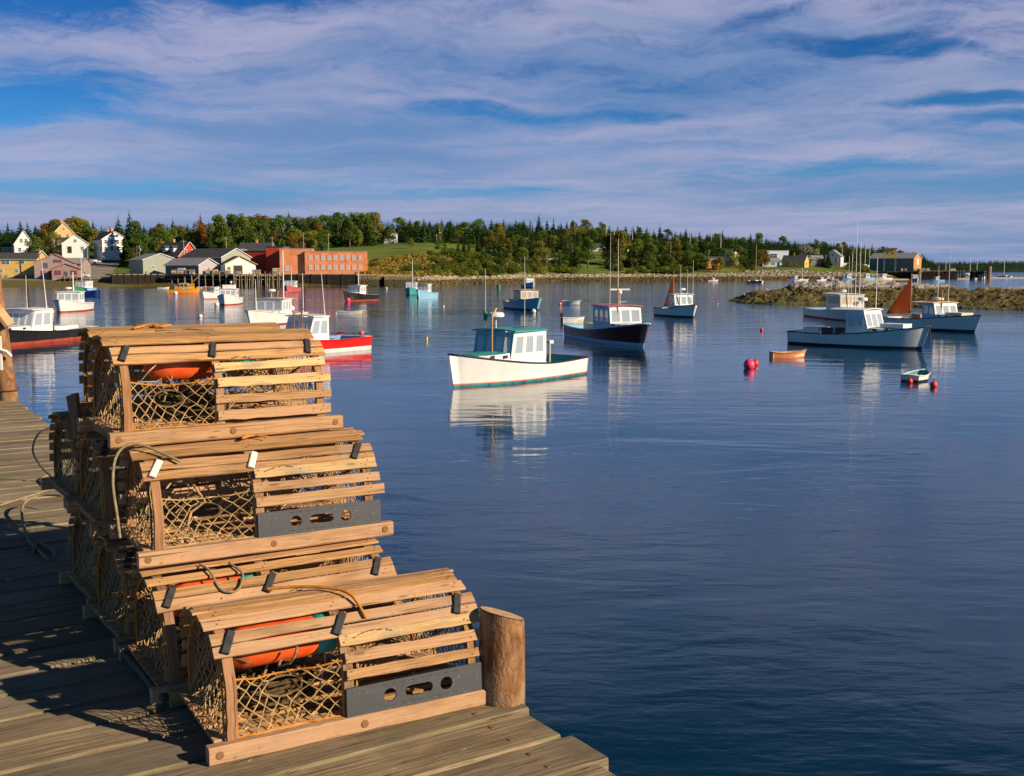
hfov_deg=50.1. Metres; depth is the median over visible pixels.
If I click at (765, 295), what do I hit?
point rocks
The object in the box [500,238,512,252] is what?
broadleaf tree
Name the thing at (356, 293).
lobster boat
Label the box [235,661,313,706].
rope coil
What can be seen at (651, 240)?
broadleaf tree
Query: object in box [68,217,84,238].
broadleaf tree
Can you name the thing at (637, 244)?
broadleaf tree
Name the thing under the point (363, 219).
broadleaf tree
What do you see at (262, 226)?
broadleaf tree
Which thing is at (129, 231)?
spruce tree
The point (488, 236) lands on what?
broadleaf tree
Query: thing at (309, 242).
broadleaf tree
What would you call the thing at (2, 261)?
window
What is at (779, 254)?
blue white house
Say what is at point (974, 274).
wharf
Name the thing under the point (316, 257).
window
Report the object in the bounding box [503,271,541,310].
lobster boat
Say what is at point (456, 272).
bush
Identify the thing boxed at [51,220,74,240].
yellow house
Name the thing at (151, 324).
rope
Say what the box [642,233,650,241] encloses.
broadleaf tree
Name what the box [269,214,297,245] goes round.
broadleaf tree
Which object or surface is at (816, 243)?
broadleaf tree
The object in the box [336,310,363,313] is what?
dinghy
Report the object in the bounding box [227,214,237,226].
broadleaf tree
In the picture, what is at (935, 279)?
motor boat
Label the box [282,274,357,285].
wharf
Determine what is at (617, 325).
lobster boat
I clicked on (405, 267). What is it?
bush
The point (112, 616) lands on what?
lobster trap
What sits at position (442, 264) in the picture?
bush
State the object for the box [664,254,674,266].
broadleaf tree
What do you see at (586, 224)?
broadleaf tree
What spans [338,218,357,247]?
broadleaf tree
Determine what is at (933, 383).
mooring buoy
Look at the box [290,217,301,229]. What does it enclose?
broadleaf tree
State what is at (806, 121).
sky
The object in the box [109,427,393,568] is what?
lobster trap
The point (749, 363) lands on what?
mooring buoy
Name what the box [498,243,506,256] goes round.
broadleaf tree
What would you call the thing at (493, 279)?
shore rocks
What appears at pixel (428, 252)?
bush
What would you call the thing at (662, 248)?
broadleaf tree
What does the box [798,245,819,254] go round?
broadleaf tree
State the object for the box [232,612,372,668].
trap buoy
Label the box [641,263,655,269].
bush
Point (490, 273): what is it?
bush
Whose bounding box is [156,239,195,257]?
red house
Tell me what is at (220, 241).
broadleaf tree
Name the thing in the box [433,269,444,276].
bush
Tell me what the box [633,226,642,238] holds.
broadleaf tree
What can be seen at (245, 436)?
rope
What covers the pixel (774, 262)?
white boathouse
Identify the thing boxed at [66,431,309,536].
lobster trap
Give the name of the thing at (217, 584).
rope
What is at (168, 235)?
broadleaf tree
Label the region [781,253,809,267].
yellow cottage
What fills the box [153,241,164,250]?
broadleaf tree
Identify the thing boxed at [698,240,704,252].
spruce tree
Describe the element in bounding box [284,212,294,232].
spruce tree
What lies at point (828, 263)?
spruce tree
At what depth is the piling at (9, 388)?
13.66 m
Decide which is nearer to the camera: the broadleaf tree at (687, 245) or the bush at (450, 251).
the bush at (450, 251)
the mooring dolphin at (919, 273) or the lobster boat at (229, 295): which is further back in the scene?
the mooring dolphin at (919, 273)
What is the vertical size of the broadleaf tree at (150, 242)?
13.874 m
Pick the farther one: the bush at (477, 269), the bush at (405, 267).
the bush at (477, 269)
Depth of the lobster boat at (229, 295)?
170.67 m
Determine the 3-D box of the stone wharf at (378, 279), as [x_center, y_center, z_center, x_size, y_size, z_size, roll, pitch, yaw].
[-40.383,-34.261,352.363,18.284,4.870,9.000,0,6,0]
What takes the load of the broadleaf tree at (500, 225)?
on the hill
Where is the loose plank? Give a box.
[116,642,168,703]
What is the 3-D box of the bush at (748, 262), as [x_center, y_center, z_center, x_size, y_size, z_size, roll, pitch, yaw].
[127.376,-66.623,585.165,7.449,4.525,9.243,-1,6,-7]
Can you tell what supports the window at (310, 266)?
in the brick factory
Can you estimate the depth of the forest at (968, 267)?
1870.44 m
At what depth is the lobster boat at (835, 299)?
119.90 m
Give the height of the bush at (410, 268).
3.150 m
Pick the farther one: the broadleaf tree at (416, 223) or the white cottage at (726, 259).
the white cottage at (726, 259)
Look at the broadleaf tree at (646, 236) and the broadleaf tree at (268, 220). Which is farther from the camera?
the broadleaf tree at (646, 236)
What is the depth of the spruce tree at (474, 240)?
574.51 m
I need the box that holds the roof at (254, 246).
[238,240,274,249]
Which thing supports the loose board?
on the lobster trap at (86, 334)
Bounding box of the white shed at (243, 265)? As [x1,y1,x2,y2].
[219,256,257,273]
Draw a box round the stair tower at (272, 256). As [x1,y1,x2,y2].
[265,246,289,273]
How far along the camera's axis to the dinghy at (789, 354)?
69.14 m
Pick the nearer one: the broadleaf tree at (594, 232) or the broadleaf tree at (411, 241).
the broadleaf tree at (411, 241)
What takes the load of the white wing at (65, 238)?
on the hill
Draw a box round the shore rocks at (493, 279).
[416,269,879,285]
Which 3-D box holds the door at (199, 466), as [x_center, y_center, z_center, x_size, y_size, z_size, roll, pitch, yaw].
[-1.061,0.312,4.670,1.005,0.071,0.074,-4,7,-30]
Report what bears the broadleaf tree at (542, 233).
on the hill
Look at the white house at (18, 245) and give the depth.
441.58 m
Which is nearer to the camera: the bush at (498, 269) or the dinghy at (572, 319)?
the dinghy at (572, 319)
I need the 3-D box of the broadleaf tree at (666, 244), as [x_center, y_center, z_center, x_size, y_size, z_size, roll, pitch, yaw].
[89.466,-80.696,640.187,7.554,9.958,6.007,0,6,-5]
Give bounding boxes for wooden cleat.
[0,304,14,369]
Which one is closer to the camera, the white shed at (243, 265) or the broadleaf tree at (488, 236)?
the white shed at (243, 265)
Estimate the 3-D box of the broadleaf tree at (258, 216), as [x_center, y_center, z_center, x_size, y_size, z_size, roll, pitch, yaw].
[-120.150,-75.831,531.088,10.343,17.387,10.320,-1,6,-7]
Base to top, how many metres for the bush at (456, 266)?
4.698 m
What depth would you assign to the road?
392.53 m
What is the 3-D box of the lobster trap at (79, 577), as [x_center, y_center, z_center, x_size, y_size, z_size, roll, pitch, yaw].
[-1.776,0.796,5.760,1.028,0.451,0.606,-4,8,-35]
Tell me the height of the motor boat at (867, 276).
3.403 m
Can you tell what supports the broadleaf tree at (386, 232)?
on the hill
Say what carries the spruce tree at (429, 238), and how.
on the hill
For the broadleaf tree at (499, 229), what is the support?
on the hill
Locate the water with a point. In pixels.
(687, 546)
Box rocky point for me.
[727,278,1023,309]
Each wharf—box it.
[107,271,165,283]
[164,271,242,286]
[232,272,282,286]
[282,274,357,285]
[356,274,415,285]
[878,270,922,278]
[921,269,965,278]
[968,269,986,279]
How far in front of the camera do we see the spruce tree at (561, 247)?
572.17 m
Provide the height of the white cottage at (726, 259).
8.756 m
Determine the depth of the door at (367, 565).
4.44 m
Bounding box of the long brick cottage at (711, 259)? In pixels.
[704,256,720,267]
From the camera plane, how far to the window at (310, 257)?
356.45 m
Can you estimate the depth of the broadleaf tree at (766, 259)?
565.02 m
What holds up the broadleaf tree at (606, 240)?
on the hill
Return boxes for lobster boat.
[5,260,100,345]
[53,272,94,312]
[70,255,96,290]
[217,281,243,304]
[245,251,308,324]
[282,272,300,292]
[285,272,372,352]
[343,273,378,300]
[405,259,417,294]
[416,284,437,298]
[447,268,588,387]
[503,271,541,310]
[521,278,534,287]
[562,238,650,346]
[653,260,697,317]
[787,221,930,348]
[803,252,865,320]
[882,244,982,332]
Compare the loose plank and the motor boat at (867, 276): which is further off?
the motor boat at (867, 276)
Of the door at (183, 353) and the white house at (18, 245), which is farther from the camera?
the white house at (18, 245)
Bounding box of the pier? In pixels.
[0,401,615,775]
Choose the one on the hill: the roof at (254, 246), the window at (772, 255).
the roof at (254, 246)
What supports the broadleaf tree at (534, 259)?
on the hill
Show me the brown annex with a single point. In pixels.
(85, 264)
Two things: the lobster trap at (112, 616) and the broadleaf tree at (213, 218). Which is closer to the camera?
the lobster trap at (112, 616)
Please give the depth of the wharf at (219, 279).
340.20 m
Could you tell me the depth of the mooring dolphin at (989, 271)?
539.21 m
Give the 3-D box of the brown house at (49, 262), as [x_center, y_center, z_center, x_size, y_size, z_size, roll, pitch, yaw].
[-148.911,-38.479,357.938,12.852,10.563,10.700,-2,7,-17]
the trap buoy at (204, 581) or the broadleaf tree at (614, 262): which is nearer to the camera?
the trap buoy at (204, 581)
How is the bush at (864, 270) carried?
on the hill
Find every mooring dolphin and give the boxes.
[917,269,920,278]
[986,266,991,279]
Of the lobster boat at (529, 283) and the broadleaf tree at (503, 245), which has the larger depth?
the broadleaf tree at (503, 245)
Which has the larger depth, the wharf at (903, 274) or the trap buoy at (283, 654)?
the wharf at (903, 274)
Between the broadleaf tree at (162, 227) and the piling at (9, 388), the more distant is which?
the broadleaf tree at (162, 227)
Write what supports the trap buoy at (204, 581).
in the lobster trap at (158, 658)
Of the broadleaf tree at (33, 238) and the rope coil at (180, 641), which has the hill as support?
the broadleaf tree at (33, 238)
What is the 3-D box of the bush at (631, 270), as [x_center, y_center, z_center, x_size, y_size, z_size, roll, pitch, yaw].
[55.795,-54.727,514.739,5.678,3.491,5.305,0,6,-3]
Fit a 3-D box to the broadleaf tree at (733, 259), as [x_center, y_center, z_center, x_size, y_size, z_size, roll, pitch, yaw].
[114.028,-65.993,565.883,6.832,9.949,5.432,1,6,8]
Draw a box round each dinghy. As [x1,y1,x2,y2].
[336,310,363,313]
[560,313,584,322]
[561,300,580,304]
[769,349,806,357]
[900,369,930,382]
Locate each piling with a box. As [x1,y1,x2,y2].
[0,274,19,401]
[479,606,524,707]
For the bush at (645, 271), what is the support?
on the hill
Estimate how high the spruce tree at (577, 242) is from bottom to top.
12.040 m
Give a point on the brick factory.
(336, 262)
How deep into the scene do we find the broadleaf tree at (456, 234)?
558.15 m
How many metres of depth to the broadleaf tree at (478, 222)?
644.85 m
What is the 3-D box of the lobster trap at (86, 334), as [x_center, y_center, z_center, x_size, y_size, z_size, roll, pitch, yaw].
[-1.641,-0.096,5.539,1.028,0.451,0.606,-4,7,-32]
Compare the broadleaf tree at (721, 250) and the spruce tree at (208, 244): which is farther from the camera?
the broadleaf tree at (721, 250)
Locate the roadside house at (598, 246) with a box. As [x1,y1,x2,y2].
[590,243,602,251]
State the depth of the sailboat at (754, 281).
415.91 m
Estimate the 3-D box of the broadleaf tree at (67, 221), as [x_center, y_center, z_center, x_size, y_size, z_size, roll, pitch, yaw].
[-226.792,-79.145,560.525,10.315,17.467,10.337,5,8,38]
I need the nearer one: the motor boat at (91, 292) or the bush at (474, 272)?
the motor boat at (91, 292)
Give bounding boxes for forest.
[0,219,934,270]
[700,234,937,270]
[931,260,1023,269]
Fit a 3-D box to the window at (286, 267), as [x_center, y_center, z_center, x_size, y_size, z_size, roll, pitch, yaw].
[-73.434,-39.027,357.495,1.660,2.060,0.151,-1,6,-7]
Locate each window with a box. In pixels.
[1,260,9,263]
[53,259,61,262]
[54,270,60,274]
[70,270,76,274]
[284,265,289,271]
[308,255,312,260]
[308,264,312,269]
[314,255,318,260]
[333,264,337,269]
[339,255,343,260]
[339,264,343,269]
[770,253,776,257]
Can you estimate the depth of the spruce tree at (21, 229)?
554.15 m
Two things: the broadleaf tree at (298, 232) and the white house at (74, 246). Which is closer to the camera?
the white house at (74, 246)
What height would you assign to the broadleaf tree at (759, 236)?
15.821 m
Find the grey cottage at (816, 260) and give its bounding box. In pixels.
[808,255,822,266]
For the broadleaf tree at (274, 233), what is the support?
on the hill
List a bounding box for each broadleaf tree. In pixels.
[25,234,43,252]
[30,239,49,253]
[37,222,53,237]
[44,237,50,255]
[45,219,59,235]
[45,231,57,253]
[52,235,64,254]
[63,216,76,225]
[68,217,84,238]
[68,225,77,233]
[81,224,91,238]
[87,229,99,249]
[124,238,144,258]
[131,220,141,233]
[135,231,158,254]
[151,223,165,231]
[152,227,161,235]
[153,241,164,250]
[158,228,177,241]
[173,225,185,240]
[174,234,182,241]
[184,230,200,248]
[190,221,206,248]
[205,213,232,243]
[210,215,222,232]
[214,238,224,247]
[223,236,238,247]
[226,213,232,227]
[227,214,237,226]
[228,213,254,243]
[245,219,270,242]
[246,215,255,222]
[248,233,264,242]
[253,214,267,232]
[260,217,276,240]
[264,226,279,240]
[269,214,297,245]
[286,232,305,247]
[288,230,305,247]
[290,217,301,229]
[297,217,308,230]
[301,231,317,249]
[304,216,312,227]
[305,218,322,230]
[311,230,320,250]
[313,222,326,250]
[314,230,331,250]
[318,214,328,226]
[327,212,346,238]
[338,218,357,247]
[343,212,357,231]
[348,214,373,237]
[353,212,365,228]
[353,229,363,246]
[364,212,384,242]
[365,223,377,240]
[382,224,394,242]
[391,217,407,236]
[407,238,414,246]
[410,221,420,232]
[434,239,442,251]
[436,223,443,237]
[441,243,448,251]
[450,231,458,243]
[455,229,463,240]
[460,221,472,236]
[472,218,482,228]
[482,230,498,252]
[492,232,499,249]
[493,223,505,233]
[495,227,505,241]
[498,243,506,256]
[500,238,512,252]
[504,253,512,262]
[509,234,519,246]
[518,247,528,256]
[530,255,539,264]
[533,241,547,261]
[535,230,544,240]
[543,247,550,267]
[549,235,557,249]
[559,228,571,244]
[569,225,579,238]
[569,245,586,267]
[577,235,596,268]
[580,219,591,232]
[590,228,599,239]
[594,222,607,238]
[599,234,617,262]
[606,230,632,263]
[608,258,617,268]
[626,238,643,266]
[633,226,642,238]
[637,241,658,266]
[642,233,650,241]
[645,238,655,245]
[656,245,667,258]
[660,241,669,252]
[662,229,671,241]
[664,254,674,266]
[669,237,680,247]
[670,244,686,263]
[682,242,696,263]
[691,237,701,250]
[691,252,702,270]
[699,254,710,271]
[711,259,717,270]
[714,247,726,262]
[714,257,724,271]
[726,250,739,268]
[734,245,747,266]
[753,233,763,242]
[753,250,762,266]
[758,249,770,268]
[779,236,786,243]
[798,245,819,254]
[810,239,819,246]
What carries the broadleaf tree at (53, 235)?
on the hill
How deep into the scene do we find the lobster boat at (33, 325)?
82.26 m
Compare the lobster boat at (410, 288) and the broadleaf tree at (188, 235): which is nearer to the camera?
the lobster boat at (410, 288)
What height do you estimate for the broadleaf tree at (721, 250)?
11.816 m
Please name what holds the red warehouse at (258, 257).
on the hill
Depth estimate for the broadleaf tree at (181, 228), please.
510.59 m
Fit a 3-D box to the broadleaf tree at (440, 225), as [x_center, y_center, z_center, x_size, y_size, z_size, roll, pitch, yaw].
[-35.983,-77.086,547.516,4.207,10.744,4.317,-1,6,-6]
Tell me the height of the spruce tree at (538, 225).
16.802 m
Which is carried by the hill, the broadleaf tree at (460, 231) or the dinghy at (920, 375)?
the broadleaf tree at (460, 231)
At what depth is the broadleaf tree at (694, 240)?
647.07 m
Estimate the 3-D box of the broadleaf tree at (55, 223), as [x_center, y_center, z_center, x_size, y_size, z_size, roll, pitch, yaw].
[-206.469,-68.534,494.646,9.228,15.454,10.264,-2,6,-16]
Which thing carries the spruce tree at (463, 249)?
on the hill
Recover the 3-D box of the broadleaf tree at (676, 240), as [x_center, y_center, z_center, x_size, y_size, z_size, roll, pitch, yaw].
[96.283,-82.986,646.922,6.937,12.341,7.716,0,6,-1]
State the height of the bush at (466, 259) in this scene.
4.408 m
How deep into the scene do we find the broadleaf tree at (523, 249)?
498.14 m
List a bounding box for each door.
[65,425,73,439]
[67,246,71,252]
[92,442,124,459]
[109,340,325,364]
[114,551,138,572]
[139,443,375,481]
[152,556,396,613]
[208,592,478,659]
[233,265,242,273]
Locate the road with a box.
[83,262,118,278]
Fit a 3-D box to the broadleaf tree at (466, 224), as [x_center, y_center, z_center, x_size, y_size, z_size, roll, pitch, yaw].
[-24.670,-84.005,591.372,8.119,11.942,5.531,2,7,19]
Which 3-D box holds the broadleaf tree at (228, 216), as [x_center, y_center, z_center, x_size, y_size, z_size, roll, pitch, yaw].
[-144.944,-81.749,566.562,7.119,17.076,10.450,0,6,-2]
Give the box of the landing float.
[991,277,1023,277]
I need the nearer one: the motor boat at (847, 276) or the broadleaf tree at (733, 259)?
the motor boat at (847, 276)
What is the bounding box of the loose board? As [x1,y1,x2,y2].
[66,393,80,438]
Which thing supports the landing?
in the water
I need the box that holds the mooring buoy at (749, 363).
[743,358,754,368]
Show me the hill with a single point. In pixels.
(596, 264)
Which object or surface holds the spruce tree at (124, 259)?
on the hill
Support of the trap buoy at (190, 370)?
in the lobster trap at (267, 350)
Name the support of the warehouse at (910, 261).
on the wharf at (903, 274)
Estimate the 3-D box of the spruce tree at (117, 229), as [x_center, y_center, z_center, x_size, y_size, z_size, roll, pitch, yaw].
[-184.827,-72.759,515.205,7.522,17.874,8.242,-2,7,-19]
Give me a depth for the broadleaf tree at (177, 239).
482.91 m
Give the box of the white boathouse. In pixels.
[760,258,780,266]
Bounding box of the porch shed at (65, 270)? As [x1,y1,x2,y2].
[51,263,82,279]
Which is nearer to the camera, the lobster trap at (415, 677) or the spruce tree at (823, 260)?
the lobster trap at (415, 677)
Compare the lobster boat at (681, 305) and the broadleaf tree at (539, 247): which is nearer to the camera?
the lobster boat at (681, 305)
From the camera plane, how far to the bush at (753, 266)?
557.88 m
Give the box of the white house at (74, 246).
[61,232,89,259]
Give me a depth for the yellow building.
361.79 m
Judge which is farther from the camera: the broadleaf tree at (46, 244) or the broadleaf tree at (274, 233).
the broadleaf tree at (274, 233)
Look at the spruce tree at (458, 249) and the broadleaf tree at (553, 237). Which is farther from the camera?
the broadleaf tree at (553, 237)
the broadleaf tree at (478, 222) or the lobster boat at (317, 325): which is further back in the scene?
the broadleaf tree at (478, 222)
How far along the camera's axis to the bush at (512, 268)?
444.89 m
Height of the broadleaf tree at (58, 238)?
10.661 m
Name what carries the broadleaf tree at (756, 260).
on the hill
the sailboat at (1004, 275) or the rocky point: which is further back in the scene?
the sailboat at (1004, 275)
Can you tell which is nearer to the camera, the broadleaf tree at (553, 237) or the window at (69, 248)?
the window at (69, 248)
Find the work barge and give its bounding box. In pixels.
[168,283,200,292]
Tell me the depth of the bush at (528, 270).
469.46 m
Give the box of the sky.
[0,0,1023,263]
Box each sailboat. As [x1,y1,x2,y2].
[746,244,762,282]
[964,248,973,276]
[997,257,1011,276]
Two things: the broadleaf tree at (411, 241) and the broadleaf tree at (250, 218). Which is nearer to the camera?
the broadleaf tree at (411, 241)
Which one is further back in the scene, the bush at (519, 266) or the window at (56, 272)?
the bush at (519, 266)
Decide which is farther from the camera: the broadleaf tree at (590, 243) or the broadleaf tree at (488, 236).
the broadleaf tree at (590, 243)
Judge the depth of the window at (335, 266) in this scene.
357.75 m
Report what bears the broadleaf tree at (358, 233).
on the hill
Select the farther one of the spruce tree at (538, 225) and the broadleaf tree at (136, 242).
the spruce tree at (538, 225)
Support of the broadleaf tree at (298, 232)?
on the hill
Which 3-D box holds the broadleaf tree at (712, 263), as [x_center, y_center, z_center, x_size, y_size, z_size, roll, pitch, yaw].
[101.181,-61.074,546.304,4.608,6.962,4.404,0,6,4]
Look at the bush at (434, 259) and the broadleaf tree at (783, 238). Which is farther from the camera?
the broadleaf tree at (783, 238)
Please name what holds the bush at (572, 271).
on the hill
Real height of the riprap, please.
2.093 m
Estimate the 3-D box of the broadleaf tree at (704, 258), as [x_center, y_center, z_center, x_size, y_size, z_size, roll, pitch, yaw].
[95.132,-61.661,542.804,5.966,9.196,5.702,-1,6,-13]
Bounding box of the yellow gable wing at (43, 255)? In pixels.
[36,250,46,258]
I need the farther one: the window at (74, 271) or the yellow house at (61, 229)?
the yellow house at (61, 229)
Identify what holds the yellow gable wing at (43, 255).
on the hill
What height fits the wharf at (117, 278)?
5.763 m
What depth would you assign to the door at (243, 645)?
3.90 m
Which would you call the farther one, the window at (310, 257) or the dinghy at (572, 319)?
the window at (310, 257)
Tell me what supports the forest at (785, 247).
on the hill
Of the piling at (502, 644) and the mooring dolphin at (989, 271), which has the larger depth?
the mooring dolphin at (989, 271)
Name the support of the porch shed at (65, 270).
on the hill
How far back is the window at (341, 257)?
357.67 m
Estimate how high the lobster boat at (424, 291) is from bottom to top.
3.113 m
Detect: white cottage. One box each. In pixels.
[383,230,397,242]
[720,249,738,264]
[825,250,843,266]
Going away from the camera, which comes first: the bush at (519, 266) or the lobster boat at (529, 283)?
the lobster boat at (529, 283)
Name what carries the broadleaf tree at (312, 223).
on the hill
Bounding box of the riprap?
[1,274,34,277]
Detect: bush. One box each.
[368,262,382,266]
[401,265,420,270]
[404,266,417,270]
[426,250,436,256]
[428,257,440,262]
[432,262,446,268]
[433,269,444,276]
[439,247,458,258]
[444,259,457,264]
[445,263,464,269]
[451,269,470,276]
[456,253,471,258]
[458,257,469,263]
[459,261,480,264]
[465,250,486,254]
[469,253,491,260]
[469,269,478,275]
[472,266,482,273]
[474,258,489,265]
[481,260,494,267]
[481,269,496,275]
[488,264,504,274]
[500,263,520,273]
[506,262,521,268]
[513,255,531,263]
[523,263,535,270]
[523,267,533,273]
[531,264,548,273]
[538,262,549,266]
[547,265,555,271]
[557,267,571,272]
[563,269,576,273]
[613,265,623,271]
[625,268,636,273]
[634,266,645,271]
[640,269,649,272]
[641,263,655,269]
[649,265,670,273]
[669,269,681,273]
[673,266,686,271]
[684,265,693,272]
[744,260,757,264]
[746,264,755,269]
[849,263,859,269]
[859,267,870,273]
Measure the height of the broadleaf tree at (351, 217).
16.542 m
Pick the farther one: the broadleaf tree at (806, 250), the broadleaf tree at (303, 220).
the broadleaf tree at (806, 250)
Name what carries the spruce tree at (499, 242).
on the hill
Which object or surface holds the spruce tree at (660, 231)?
on the hill
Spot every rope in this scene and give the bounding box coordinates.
[0,489,51,505]
[20,494,62,560]
[32,427,52,476]
[111,443,181,537]
[133,323,171,328]
[155,329,214,331]
[199,562,243,592]
[241,434,267,438]
[265,585,366,618]
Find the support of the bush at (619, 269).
on the hill
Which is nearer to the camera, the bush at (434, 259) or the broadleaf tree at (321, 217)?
the bush at (434, 259)
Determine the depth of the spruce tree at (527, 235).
575.66 m
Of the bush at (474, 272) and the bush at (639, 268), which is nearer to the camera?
the bush at (474, 272)
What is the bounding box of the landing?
[59,274,82,280]
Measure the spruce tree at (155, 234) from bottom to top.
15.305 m
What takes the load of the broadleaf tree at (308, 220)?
on the hill
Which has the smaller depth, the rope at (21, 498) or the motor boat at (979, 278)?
the rope at (21, 498)
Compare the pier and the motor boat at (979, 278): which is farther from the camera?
the motor boat at (979, 278)
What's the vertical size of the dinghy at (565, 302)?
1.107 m
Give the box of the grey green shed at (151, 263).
[129,253,173,273]
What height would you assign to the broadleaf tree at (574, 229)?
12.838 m
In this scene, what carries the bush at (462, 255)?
on the hill
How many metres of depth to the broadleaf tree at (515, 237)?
554.80 m
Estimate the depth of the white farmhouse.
431.33 m
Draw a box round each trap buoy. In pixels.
[143,351,254,380]
[173,572,287,616]
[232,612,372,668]
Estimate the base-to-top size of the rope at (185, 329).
0.012 m
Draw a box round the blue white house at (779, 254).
[762,250,788,264]
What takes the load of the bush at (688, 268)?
on the hill
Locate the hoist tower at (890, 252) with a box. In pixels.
[883,248,897,273]
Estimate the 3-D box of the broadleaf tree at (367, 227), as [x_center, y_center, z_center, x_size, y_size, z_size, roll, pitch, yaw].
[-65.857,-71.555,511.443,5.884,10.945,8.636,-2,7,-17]
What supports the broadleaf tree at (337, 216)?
on the hill
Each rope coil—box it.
[147,389,214,418]
[175,624,229,652]
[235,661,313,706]
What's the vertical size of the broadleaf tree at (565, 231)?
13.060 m
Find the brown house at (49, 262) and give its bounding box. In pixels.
[33,254,77,278]
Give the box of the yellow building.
[0,253,41,275]
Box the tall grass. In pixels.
[356,253,860,276]
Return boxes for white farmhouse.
[93,228,122,259]
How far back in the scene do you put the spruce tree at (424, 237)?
531.83 m
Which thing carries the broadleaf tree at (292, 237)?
on the hill
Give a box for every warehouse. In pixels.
[179,248,251,270]
[241,250,265,272]
[869,253,922,270]
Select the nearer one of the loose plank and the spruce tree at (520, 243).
the loose plank
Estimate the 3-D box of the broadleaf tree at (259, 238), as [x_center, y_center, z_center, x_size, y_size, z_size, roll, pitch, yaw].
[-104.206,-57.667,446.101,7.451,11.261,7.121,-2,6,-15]
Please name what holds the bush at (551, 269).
on the hill
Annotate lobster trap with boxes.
[40,411,246,508]
[59,512,211,604]
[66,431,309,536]
[77,322,306,415]
[77,328,342,448]
[82,535,316,653]
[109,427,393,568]
[118,538,409,705]
[168,567,486,766]
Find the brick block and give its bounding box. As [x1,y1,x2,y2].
[279,248,313,273]
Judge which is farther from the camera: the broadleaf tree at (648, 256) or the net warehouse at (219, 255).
the broadleaf tree at (648, 256)
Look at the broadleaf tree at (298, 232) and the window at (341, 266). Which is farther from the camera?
the broadleaf tree at (298, 232)
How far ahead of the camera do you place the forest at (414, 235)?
553.90 m
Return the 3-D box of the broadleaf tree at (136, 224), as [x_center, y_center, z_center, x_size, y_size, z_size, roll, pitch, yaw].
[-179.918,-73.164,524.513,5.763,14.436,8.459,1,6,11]
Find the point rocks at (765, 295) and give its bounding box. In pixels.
[731,285,1023,309]
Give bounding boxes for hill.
[1,242,899,287]
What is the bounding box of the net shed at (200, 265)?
[163,258,219,283]
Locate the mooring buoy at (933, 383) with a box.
[930,379,936,386]
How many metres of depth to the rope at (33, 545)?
6.65 m
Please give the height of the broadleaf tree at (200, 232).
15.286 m
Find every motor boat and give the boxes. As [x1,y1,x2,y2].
[84,275,101,296]
[202,287,220,298]
[840,274,854,280]
[864,274,874,279]
[876,274,892,279]
[909,274,918,281]
[931,276,944,281]
[972,275,984,279]
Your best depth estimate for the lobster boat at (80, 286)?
252.12 m
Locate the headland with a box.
[935,263,1023,271]
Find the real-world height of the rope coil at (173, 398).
0.129 m
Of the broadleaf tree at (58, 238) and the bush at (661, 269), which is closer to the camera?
the broadleaf tree at (58, 238)
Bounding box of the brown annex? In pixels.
[67,258,91,274]
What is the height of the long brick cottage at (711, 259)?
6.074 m
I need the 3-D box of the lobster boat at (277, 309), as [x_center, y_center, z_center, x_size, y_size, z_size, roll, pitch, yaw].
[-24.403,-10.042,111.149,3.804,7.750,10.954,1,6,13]
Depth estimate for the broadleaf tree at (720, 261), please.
540.63 m
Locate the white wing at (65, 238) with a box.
[51,237,69,255]
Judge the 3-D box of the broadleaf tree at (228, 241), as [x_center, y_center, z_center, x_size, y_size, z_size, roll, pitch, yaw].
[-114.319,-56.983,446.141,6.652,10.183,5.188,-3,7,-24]
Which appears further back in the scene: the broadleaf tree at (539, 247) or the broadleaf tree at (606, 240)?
the broadleaf tree at (606, 240)
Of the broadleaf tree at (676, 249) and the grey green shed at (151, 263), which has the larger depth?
the broadleaf tree at (676, 249)
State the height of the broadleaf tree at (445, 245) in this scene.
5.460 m
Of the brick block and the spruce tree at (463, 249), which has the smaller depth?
the brick block
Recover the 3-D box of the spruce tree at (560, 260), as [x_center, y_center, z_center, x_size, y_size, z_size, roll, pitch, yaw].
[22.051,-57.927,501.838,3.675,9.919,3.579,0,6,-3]
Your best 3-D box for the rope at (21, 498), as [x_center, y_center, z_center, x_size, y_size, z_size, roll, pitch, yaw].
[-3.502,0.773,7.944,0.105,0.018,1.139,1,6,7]
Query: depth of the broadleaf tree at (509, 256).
468.65 m
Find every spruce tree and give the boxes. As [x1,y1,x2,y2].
[14,222,22,236]
[41,230,47,248]
[115,219,123,236]
[118,213,135,263]
[118,239,129,267]
[152,229,158,251]
[201,227,214,247]
[244,227,250,242]
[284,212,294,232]
[301,223,306,245]
[398,218,405,240]
[420,223,429,242]
[427,228,432,242]
[456,241,461,253]
[462,243,465,252]
[472,232,476,243]
[475,237,481,253]
[496,234,505,254]
[516,235,523,251]
[520,220,526,234]
[525,227,531,244]
[534,216,542,232]
[551,218,555,234]
[557,236,565,256]
[557,253,563,265]
[576,232,580,246]
[657,227,662,240]
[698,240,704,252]
[821,252,825,266]
[823,251,832,267]
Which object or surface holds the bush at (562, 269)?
on the hill
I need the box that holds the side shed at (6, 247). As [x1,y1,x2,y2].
[0,243,12,252]
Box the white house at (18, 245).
[11,230,30,252]
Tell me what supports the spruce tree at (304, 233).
on the hill
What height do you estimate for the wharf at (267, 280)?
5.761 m
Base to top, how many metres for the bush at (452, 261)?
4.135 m
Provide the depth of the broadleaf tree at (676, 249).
554.79 m
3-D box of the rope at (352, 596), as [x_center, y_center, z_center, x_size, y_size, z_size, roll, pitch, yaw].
[-0.716,0.780,4.053,0.425,0.090,0.061,2,7,20]
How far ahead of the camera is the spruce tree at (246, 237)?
443.94 m
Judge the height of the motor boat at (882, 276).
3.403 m
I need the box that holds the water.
[3,272,1023,775]
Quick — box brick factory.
[304,251,366,273]

